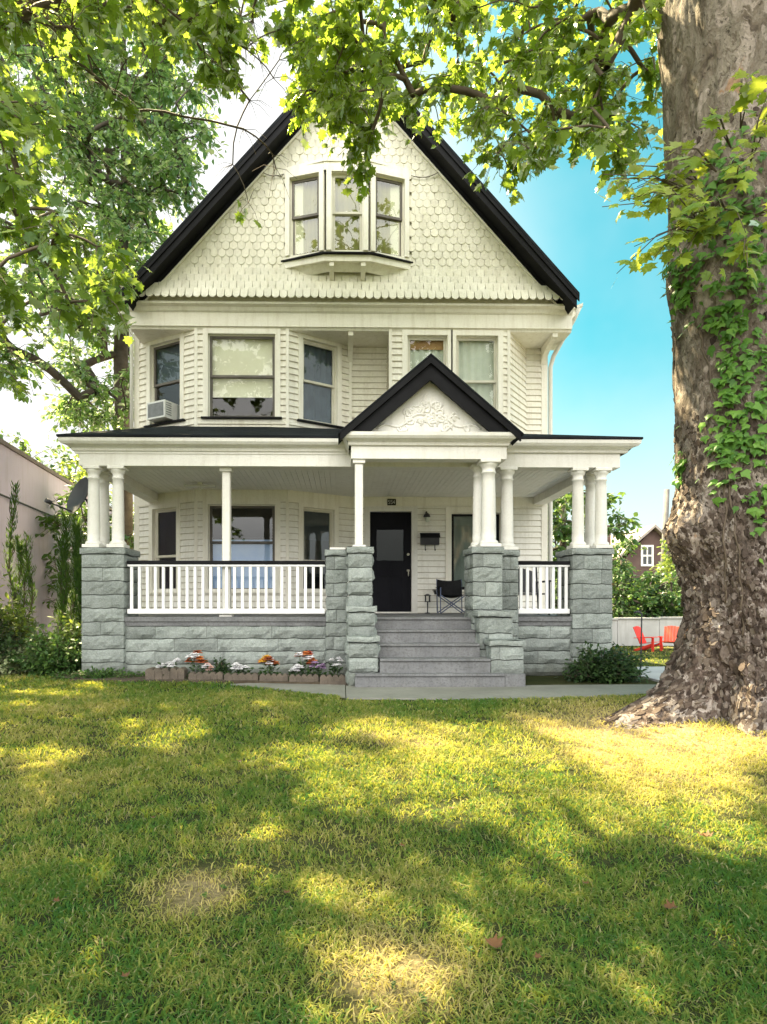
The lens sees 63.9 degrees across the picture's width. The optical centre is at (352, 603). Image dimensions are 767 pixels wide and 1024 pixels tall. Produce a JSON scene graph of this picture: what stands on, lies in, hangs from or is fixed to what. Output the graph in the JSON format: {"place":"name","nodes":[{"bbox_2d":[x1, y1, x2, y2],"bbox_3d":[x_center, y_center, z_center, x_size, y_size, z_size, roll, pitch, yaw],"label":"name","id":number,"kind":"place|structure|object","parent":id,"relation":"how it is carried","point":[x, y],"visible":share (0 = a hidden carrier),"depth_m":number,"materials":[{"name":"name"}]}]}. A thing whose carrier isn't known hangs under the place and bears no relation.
{"place":"outdoors","nodes":[
{"label":"outdoors","id":0,"kind":"place"},
{"bbox_2d":[0,0,674,557],"label":"sky","id":1,"kind":"structure","parent":0,"point":[612,374],"materials":[{"name":"blue"}]},
{"bbox_2d":[0,608,766,1023],"bbox_3d":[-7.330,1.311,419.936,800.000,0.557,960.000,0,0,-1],"label":"lawn","id":2,"kind":"structure","parent":0,"point":[188,902],"depth_m":3.33,"materials":[{"name":"plant"}]},
{"bbox_2d":[0,640,32,674],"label":"pale flowering shrub","id":3,"kind":"object","parent":2,"relation":"on","point":[5,670],"visible":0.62,"depth_m":9.53,"materials":[{"name":"green plant"}]},
{"bbox_2d":[0,612,34,665],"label":"dark shrub","id":4,"kind":"object","parent":2,"relation":"on","point":[6,644],"visible":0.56,"depth_m":9.69,"materials":[{"name":"green plant"}]},
{"bbox_2d":[1,479,37,638],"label":"climbing evergreen","id":5,"kind":"object","parent":2,"relation":"on","point":[23,567],"visible":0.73,"depth_m":11.36,"materials":[{"name":"green plant"}]},
{"bbox_2d":[0,573,46,649],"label":"lime shrub","id":6,"kind":"object","parent":2,"relation":"on","point":[18,622],"visible":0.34,"depth_m":10.31,"materials":[{"name":"green plant"}]},
{"bbox_2d":[7,619,82,676],"bbox_3d":[-4.679,0.717,9.670,1.357,0.958,1.174,0,0,-1],"label":"leafy shrub","id":7,"kind":"object","parent":2,"relation":"on","point":[52,656],"visible":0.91,"depth_m":9.41,"materials":[{"name":"green plant"}]},
{"bbox_2d":[0,429,111,500],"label":"garden tree","id":8,"kind":"object","parent":2,"relation":"on","point":[23,446],"visible":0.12,"depth_m":26.41,"materials":[{"name":"green plant"}]},
{"bbox_2d":[43,598,81,664],"bbox_3d":[-4.622,0.540,9.989,0.911,1.280,0.922,0,0,-1],"label":"lime sprig","id":9,"kind":"object","parent":2,"relation":"on","point":[73,627],"visible":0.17,"depth_m":9.86,"materials":[{"name":"green plant"}]},
{"bbox_2d":[0,438,133,640],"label":"neighbour building","id":10,"kind":"structure","parent":2,"relation":"on","point":[40,483],"depth_m":15.98,"materials":[{"name":"paint"}]},
{"bbox_2d":[52,508,83,641],"bbox_3d":[-5.186,-0.326,11.311,0.684,2.888,0.423,0,0,-1],"label":"climbing evergreen","id":11,"kind":"object","parent":2,"relation":"on","point":[64,585],"visible":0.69,"depth_m":11.26,"materials":[{"name":"green plant"}]},
{"bbox_2d":[35,482,133,614],"bbox_3d":[-6.958,-1.084,17.483,4.207,4.599,3.997,0,0,-1],"label":"garden tree","id":12,"kind":"object","parent":2,"relation":"on","point":[54,528],"visible":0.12,"depth_m":16.59,"materials":[{"name":"green plant"}]},
{"bbox_2d":[52,453,133,517],"bbox_3d":[-10.879,-2.478,25.691,4.610,7.385,4.947,0,0,-1],"label":"garden tree","id":13,"kind":"object","parent":2,"relation":"on","point":[82,473],"visible":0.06,"depth_m":24.68,"materials":[{"name":"green plant"}]},
{"bbox_2d":[0,0,238,548],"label":"locust tree","id":14,"kind":"object","parent":2,"relation":"on","point":[163,163],"visible":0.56,"depth_m":15.04,"materials":[{"name":"green plant"}]},
{"bbox_2d":[120,971,129,976],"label":"fallen leaf","id":15,"kind":"object","parent":2,"relation":"on","point":[126,974],"visible":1,"depth_m":2.25,"materials":[{"name":"brown plant"}]},
{"bbox_2d":[0,0,314,404],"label":"maple tree","id":16,"kind":"object","parent":2,"relation":"on","point":[219,26],"visible":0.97,"depth_m":6.78,"materials":[{"name":"green plant"}]},
{"bbox_2d":[69,674,344,683],"bbox_3d":[-2.080,1.120,8.855,3.950,0.080,0.980,0,0,-1],"label":"flower bed","id":17,"kind":"object","parent":2,"relation":"on","point":[126,679],"visible":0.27,"depth_m":8.63,"materials":[{"name":"soil"}]},
{"bbox_2d":[45,666,144,679],"bbox_3d":[-3.735,1.040,9.052,1.543,0.254,0.537,0,0,-1],"label":"ground ivy","id":18,"kind":"object","parent":17,"relation":"on","point":[97,674],"visible":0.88,"depth_m":9.00,"materials":[{"name":"green plant"}]},
{"bbox_2d":[145,667,187,679],"bbox_3d":[-2.683,1.025,8.848,0.552,0.210,0.212,0,0,-1],"label":"edging stone","id":19,"kind":"object","parent":17,"relation":"on","point":[169,673],"visible":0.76,"depth_m":8.75,"materials":[{"name":"beige stone"}]},
{"bbox_2d":[156,658,179,674],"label":"flower plant","id":20,"kind":"object","parent":17,"relation":"on","point":[170,664],"visible":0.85,"depth_m":8.87,"materials":[{"name":"white plant"}]},
{"bbox_2d":[184,650,208,672],"bbox_3d":[-2.273,0.881,8.964,0.372,0.401,0.308,0,0,-1],"label":"flower plant","id":21,"kind":"object","parent":17,"relation":"on","point":[192,658],"visible":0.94,"depth_m":8.93,"materials":[{"name":"green plant"}]},
{"bbox_2d":[188,671,223,679],"bbox_3d":[-2.098,1.052,8.784,0.484,0.155,0.102,0,0,-1],"label":"edging stone","id":22,"kind":"object","parent":17,"relation":"on","point":[193,675],"visible":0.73,"depth_m":8.74,"materials":[{"name":"brown concrete"}]},
{"bbox_2d":[200,663,219,672],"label":"flower plant","id":23,"kind":"object","parent":17,"relation":"on","point":[209,668],"visible":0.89,"depth_m":8.87,"materials":[{"name":"pink plant"}]},
{"bbox_2d":[211,657,233,672],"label":"flower plant","id":24,"kind":"object","parent":17,"relation":"on","point":[222,664],"visible":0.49,"depth_m":9.03,"materials":[{"name":"green plant"}]},
{"bbox_2d":[224,672,258,679],"bbox_3d":[-1.576,1.055,8.693,0.479,0.150,0.102,0,0,-1],"label":"edging stone","id":25,"kind":"object","parent":17,"relation":"on","point":[241,676],"visible":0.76,"depth_m":8.65,"materials":[{"name":"brown concrete"}]},
{"bbox_2d":[230,662,253,673],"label":"flower plant","id":26,"kind":"object","parent":17,"relation":"on","point":[239,668],"visible":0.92,"depth_m":8.85,"materials":[{"name":"white plant"}]},
{"bbox_2d":[185,670,306,679],"bbox_3d":[-1.689,1.058,8.930,2.506,0.220,0.492,0,0,-1],"label":"ground ivy","id":27,"kind":"object","parent":17,"relation":"on","point":[259,672],"visible":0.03,"depth_m":8.95,"materials":[{"name":"green plant"}]},
{"bbox_2d":[257,655,279,673],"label":"flower plant","id":28,"kind":"object","parent":17,"relation":"on","point":[266,659],"visible":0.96,"depth_m":8.89,"materials":[{"name":"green plant"}]},
{"bbox_2d":[259,673,287,680],"bbox_3d":[-1.107,1.055,8.621,0.395,0.150,0.102,0,0,-1],"label":"edging stone","id":29,"kind":"object","parent":17,"relation":"on","point":[273,677],"visible":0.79,"depth_m":8.58,"materials":[{"name":"brown concrete"}]},
{"bbox_2d":[288,664,304,678],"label":"flower plant","id":30,"kind":"object","parent":17,"relation":"on","point":[295,668],"visible":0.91,"depth_m":8.70,"materials":[{"name":"white plant"}]},
{"bbox_2d":[289,674,318,681],"bbox_3d":[-0.677,1.055,8.528,0.404,0.150,0.102,0,0,-1],"label":"edging stone","id":31,"kind":"object","parent":17,"relation":"on","point":[303,678],"visible":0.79,"depth_m":8.49,"materials":[{"name":"brown concrete"}]},
{"bbox_2d":[294,651,316,675],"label":"flower plant","id":32,"kind":"object","parent":17,"relation":"on","point":[309,658],"visible":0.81,"depth_m":8.81,"materials":[{"name":"orange plant"}]},
{"bbox_2d":[305,661,326,678],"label":"flower plant","id":33,"kind":"object","parent":17,"relation":"on","point":[319,673],"visible":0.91,"depth_m":8.68,"materials":[{"name":"purple plant"}]},
{"bbox_2d":[328,657,342,675],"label":"flower plant","id":34,"kind":"object","parent":17,"relation":"on","point":[334,666],"visible":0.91,"depth_m":8.75,"materials":[{"name":"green plant"}]},
{"bbox_2d":[231,683,344,697],"bbox_3d":[-0.639,1.128,8.148,1.980,0.064,0.867,0,0,36],"label":"border strip","id":35,"kind":"object","parent":2,"relation":"on","point":[326,689],"visible":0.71,"depth_m":8.03,"materials":[{"name":"concrete"}]},
{"bbox_2d":[320,674,347,684],"bbox_3d":[-0.237,1.052,8.436,0.426,0.155,0.102,0,0,-1],"label":"edging stone","id":36,"kind":"object","parent":2,"relation":"on","point":[335,679],"visible":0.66,"depth_m":8.39,"materials":[{"name":"brown concrete"}]},
{"bbox_2d":[56,63,642,686],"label":"house","id":37,"kind":"structure","parent":2,"relation":"on","point":[324,363],"depth_m":11.83,"materials":[{"name":"white wood"}]},
{"bbox_2d":[44,477,87,512],"bbox_3d":[-4.522,-1.685,10.021,0.871,0.808,0.566,0,0,-21],"label":"satellite dish","id":38,"kind":"object","parent":37,"relation":"attached to","point":[77,496],"visible":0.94,"depth_m":10.15,"materials":[{"name":"metal"}]},
{"bbox_2d":[147,399,179,422],"bbox_3d":[-3.805,-3.845,12.368,0.485,0.340,0.448,0,0,28],"label":"air conditioner","id":39,"kind":"object","parent":37,"relation":"attached to","point":[160,411],"visible":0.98,"depth_m":12.21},
{"bbox_2d":[143,332,185,427],"bbox_3d":[-3.752,-4.487,12.409,1.080,1.765,0.224,0,0,28],"label":"window","id":40,"kind":"structure","parent":37,"relation":"in","point":[170,350],"depth_m":12.52,"materials":[{"name":"black paint"}]},
{"bbox_2d":[149,503,181,593],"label":"window","id":41,"kind":"structure","parent":37,"relation":"in","point":[154,511],"depth_m":12.52,"materials":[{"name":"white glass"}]},
{"bbox_2d":[184,482,215,490],"bbox_3d":[-2.797,-2.139,11.263,0.560,0.159,0.120,0,0,-1],"label":"ceiling fan","id":42,"kind":"object","parent":37,"relation":"attached to","point":[200,485],"visible":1,"depth_m":11.21,"materials":[{"name":"paint"}]},
{"bbox_2d":[201,328,281,418],"bbox_3d":[-2.171,-4.487,12.051,1.570,1.765,0.224,0,0,-1],"label":"window","id":43,"kind":"structure","parent":37,"relation":"in","point":[238,362],"depth_m":12.15,"materials":[{"name":"black paint"}]},
{"bbox_2d":[203,501,279,592],"bbox_3d":[-2.171,-1.123,12.051,1.570,1.835,0.224,0,0,-1],"label":"window","id":44,"kind":"structure","parent":37,"relation":"in","point":[241,550],"depth_m":12.09,"materials":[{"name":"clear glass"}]},
{"bbox_2d":[285,166,324,256],"bbox_3d":[-0.910,-7.515,11.862,0.780,1.590,0.196,0,0,15],"label":"window","id":45,"kind":"structure","parent":37,"relation":"in","point":[313,217],"depth_m":11.88,"materials":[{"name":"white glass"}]},
{"bbox_2d":[298,502,338,593],"bbox_3d":[-0.709,-1.113,12.418,0.980,1.815,0.205,0,0,-32],"label":"window","id":46,"kind":"structure","parent":37,"relation":"in","point":[321,523],"depth_m":12.47,"materials":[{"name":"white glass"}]},
{"bbox_2d":[297,333,343,428],"bbox_3d":[-0.690,-4.487,12.453,1.050,1.765,0.245,0,0,-32],"label":"window","id":47,"kind":"structure","parent":37,"relation":"in","point":[316,365],"depth_m":12.55,"materials":[{"name":"black paint"}]},
{"bbox_2d":[326,165,367,250],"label":"window","id":48,"kind":"structure","parent":37,"relation":"in","point":[346,217],"depth_m":11.80,"materials":[{"name":"clear glass"}]},
{"bbox_2d":[370,168,408,257],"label":"window","id":49,"kind":"structure","parent":37,"relation":"in","point":[380,218],"depth_m":11.91,"materials":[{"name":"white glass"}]},
{"bbox_2d":[370,512,410,611],"bbox_3d":[0.791,-0.875,12.864,0.862,2.083,0.113,0,0,-1],"label":"door","id":50,"kind":"structure","parent":37,"relation":"in","point":[390,532],"depth_m":12.88,"materials":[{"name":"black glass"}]},
{"bbox_2d":[387,499,395,504],"bbox_3d":[0.807,-2.110,12.758,0.180,0.130,0.026,0,0,-1],"label":"number plaque","id":51,"kind":"object","parent":37,"relation":"attached to","point":[391,501],"visible":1,"depth_m":12.75,"materials":[{"name":"metal"}]},
{"bbox_2d":[423,511,429,521],"bbox_3d":[1.528,-1.805,12.723,0.150,0.229,0.216,0,0,-1],"label":"wall lantern","id":52,"kind":"object","parent":37,"relation":"attached to","point":[427,516],"depth_m":12.65,"materials":[{"name":"metal"}]},
{"bbox_2d":[402,330,452,376],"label":"window","id":53,"kind":"structure","parent":37,"relation":"in","point":[417,345],"depth_m":12.13,"materials":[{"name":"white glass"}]},
{"bbox_2d":[424,594,430,612],"bbox_3d":[1.540,0.000,12.649,0.146,0.400,0.146,0,0,-25],"label":"stake lantern","id":54,"kind":"object","parent":37,"relation":"on","point":[429,595],"visible":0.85,"depth_m":12.61,"materials":[{"name":"metal"}]},
{"bbox_2d":[420,533,439,550],"bbox_3d":[1.598,-1.282,12.720,0.410,0.381,0.169,0,0,-1],"label":"mailbox","id":55,"kind":"object","parent":37,"relation":"attached to","point":[429,539],"visible":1,"depth_m":12.69,"materials":[{"name":"metal"}]},
{"bbox_2d":[435,579,464,612],"bbox_3d":[1.957,-0.152,12.216,0.570,0.698,0.521,0,0,-1],"label":"camping chair","id":56,"kind":"object","parent":37,"relation":"on","point":[449,589],"visible":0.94,"depth_m":12.38,"materials":[{"name":"black fabric"}]},
{"bbox_2d":[445,507,500,591],"bbox_3d":[2.575,-1.133,12.890,1.340,1.775,0.236,0,0,-1],"label":"window","id":57,"kind":"structure","parent":37,"relation":"in","point":[459,520],"depth_m":12.97,"materials":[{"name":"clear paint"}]},
{"bbox_2d":[451,330,502,414],"bbox_3d":[2.444,-4.418,12.137,1.090,1.905,0.236,0,0,-1],"label":"window","id":58,"kind":"structure","parent":37,"relation":"in","point":[477,357],"depth_m":12.22,"materials":[{"name":"clear glass"}]},
{"bbox_2d":[517,567,550,614],"bbox_3d":[3.116,-0.275,11.156,0.720,0.957,0.800,0,0,-1],"label":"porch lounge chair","id":59,"kind":"object","parent":37,"relation":"on","point":[530,583],"visible":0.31,"depth_m":11.41,"materials":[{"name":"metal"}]},
{"bbox_2d":[346,686,513,699],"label":"front walk","id":60,"kind":"structure","parent":2,"relation":"on","point":[400,693],"depth_m":7.43,"materials":[{"name":"concrete"}]},
{"bbox_2d":[129,0,766,736],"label":"plane tree","id":61,"kind":"object","parent":2,"relation":"on","point":[705,70],"visible":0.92,"depth_m":6.21,"materials":[{"name":"green plant"}]},
{"bbox_2d":[658,126,766,635],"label":"ivy","id":62,"kind":"object","parent":61,"relation":"attached to","point":[731,442],"visible":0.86,"depth_m":5.75,"materials":[{"name":"green plant"}]},
{"bbox_2d":[484,933,503,947],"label":"fallen leaf","id":63,"kind":"object","parent":2,"relation":"on","point":[494,941],"visible":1,"depth_m":2.52,"materials":[{"name":"brown plant"}]},
{"bbox_2d":[534,951,542,957],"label":"fallen leaf","id":64,"kind":"object","parent":2,"relation":"on","point":[538,956],"visible":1,"depth_m":2.45,"materials":[{"name":"brown plant"}]},
{"bbox_2d":[473,684,655,699],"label":"side walk","id":65,"kind":"structure","parent":2,"relation":"on","point":[544,691],"depth_m":7.59,"materials":[{"name":"concrete"}]},
{"bbox_2d":[553,505,584,599],"bbox_3d":[8.170,-1.870,23.880,3.632,7.124,3.532,0,0,-1],"label":"yard tree","id":66,"kind":"object","parent":2,"relation":"on","point":[554,545],"visible":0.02,"depth_m":23.81,"materials":[{"name":"green plant"}]},
{"bbox_2d":[553,490,642,608],"bbox_3d":[7.312,-1.881,21.073,4.971,7.151,4.746,0,0,35],"label":"yard tree","id":67,"kind":"object","parent":2,"relation":"on","point":[563,531],"visible":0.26,"depth_m":20.04,"materials":[{"name":"green plant"}]},
{"bbox_2d":[553,639,649,684],"bbox_3d":[3.567,0.844,8.779,1.184,0.689,1.042,0,0,-28],"label":"evergreen shrub","id":68,"kind":"object","parent":2,"relation":"on","point":[610,666],"visible":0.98,"depth_m":8.61,"materials":[{"name":"green plant"}]},
{"bbox_2d":[611,581,659,616],"bbox_3d":[10.811,0.100,26.226,4.243,3.915,4.105,0,0,-1],"label":"bush","id":69,"kind":"object","parent":2,"relation":"on","point":[617,591],"visible":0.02,"depth_m":25.11,"materials":[{"name":"green plant"}]},
{"bbox_2d":[633,611,642,667],"bbox_3d":[4.964,0.638,10.688,0.154,1.036,0.036,0,0,-1],"label":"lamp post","id":70,"kind":"object","parent":2,"relation":"on","point":[641,635],"visible":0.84,"depth_m":10.68,"materials":[{"name":"metal"}]},
{"bbox_2d":[610,528,668,617],"bbox_3d":[11.410,-0.355,25.639,4.182,5.644,4.734,0,0,-1],"label":"tree","id":71,"kind":"object","parent":2,"relation":"on","point":[640,593],"visible":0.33,"depth_m":24.67,"materials":[{"name":"green plant"}]},
{"bbox_2d":[607,524,678,589],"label":"brown house","id":72,"kind":"structure","parent":2,"relation":"on","point":[645,559],"depth_m":38.33,"materials":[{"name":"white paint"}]},
{"bbox_2d":[641,545,653,565],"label":"window","id":73,"kind":"structure","parent":72,"relation":"in","point":[652,546],"depth_m":38.27,"materials":[{"name":"white paint"}]},
{"bbox_2d":[611,617,682,645],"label":"garden wall","id":74,"kind":"structure","parent":2,"relation":"on","point":[623,632],"depth_m":23.19,"materials":[{"name":"white wood"}]},
{"bbox_2d":[633,626,661,651],"bbox_3d":[9.910,1.214,20.730,0.689,0.893,0.790,0,0,-37],"label":"adirondack chair","id":75,"kind":"object","parent":2,"relation":"on","point":[637,631],"visible":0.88,"depth_m":20.70,"materials":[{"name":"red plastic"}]},
{"bbox_2d":[613,572,682,616],"bbox_3d":[12.746,0.436,26.613,4.099,3.917,4.500,0,0,-1],"label":"bush","id":76,"kind":"object","parent":2,"relation":"on","point":[654,590],"visible":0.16,"depth_m":25.38,"materials":[{"name":"green plant"}]},
{"bbox_2d":[643,571,683,616],"bbox_3d":[13.696,0.429,25.947,4.307,4.191,4.336,0,0,-1],"label":"tree","id":77,"kind":"object","parent":2,"relation":"on","point":[671,597],"visible":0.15,"depth_m":25.05,"materials":[{"name":"green plant"}]},
{"bbox_2d":[649,539,677,609],"bbox_3d":[15.225,-0.470,28.804,3.448,5.927,3.684,0,0,-42],"label":"tree","id":78,"kind":"object","parent":2,"relation":"on","point":[668,565],"visible":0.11,"depth_m":28.54,"materials":[{"name":"green plant"}]},
{"bbox_2d":[661,489,669,565],"bbox_3d":[15.322,-1.914,30.262,0.556,7.440,0.360,0,0,-1],"label":"utility pole","id":79,"kind":"object","parent":2,"relation":"on","point":[666,506],"visible":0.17,"depth_m":30.18,"materials":[{"name":"white wood"}]},
{"bbox_2d":[654,570,680,616],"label":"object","id":80,"kind":"object","parent":2,"relation":"on","point":[674,575],"depth_m":27.12,"materials":[{"name":"green plant"}]},
{"bbox_2d":[658,626,677,648],"bbox_3d":[10.894,1.214,21.049,0.689,0.893,0.790,0,0,33],"label":"adirondack chair","id":81,"kind":"object","parent":2,"relation":"on","point":[670,633],"visible":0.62,"depth_m":21.24,"materials":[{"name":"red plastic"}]},
{"bbox_2d":[661,899,677,908],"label":"fallen leaf","id":82,"kind":"object","parent":2,"relation":"on","point":[669,905],"visible":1,"depth_m":2.79,"materials":[{"name":"brown plant"}]},
{"bbox_2d":[698,830,712,836],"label":"fallen leaf","id":83,"kind":"object","parent":2,"relation":"on","point":[707,834],"visible":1,"depth_m":3.47,"materials":[{"name":"yellow plant"}]},
{"bbox_2d":[637,667,664,681],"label":"driveway","id":84,"kind":"structure","parent":0,"point":[654,674],"depth_m":9.67,"materials":[{"name":"concrete"}]}
]}

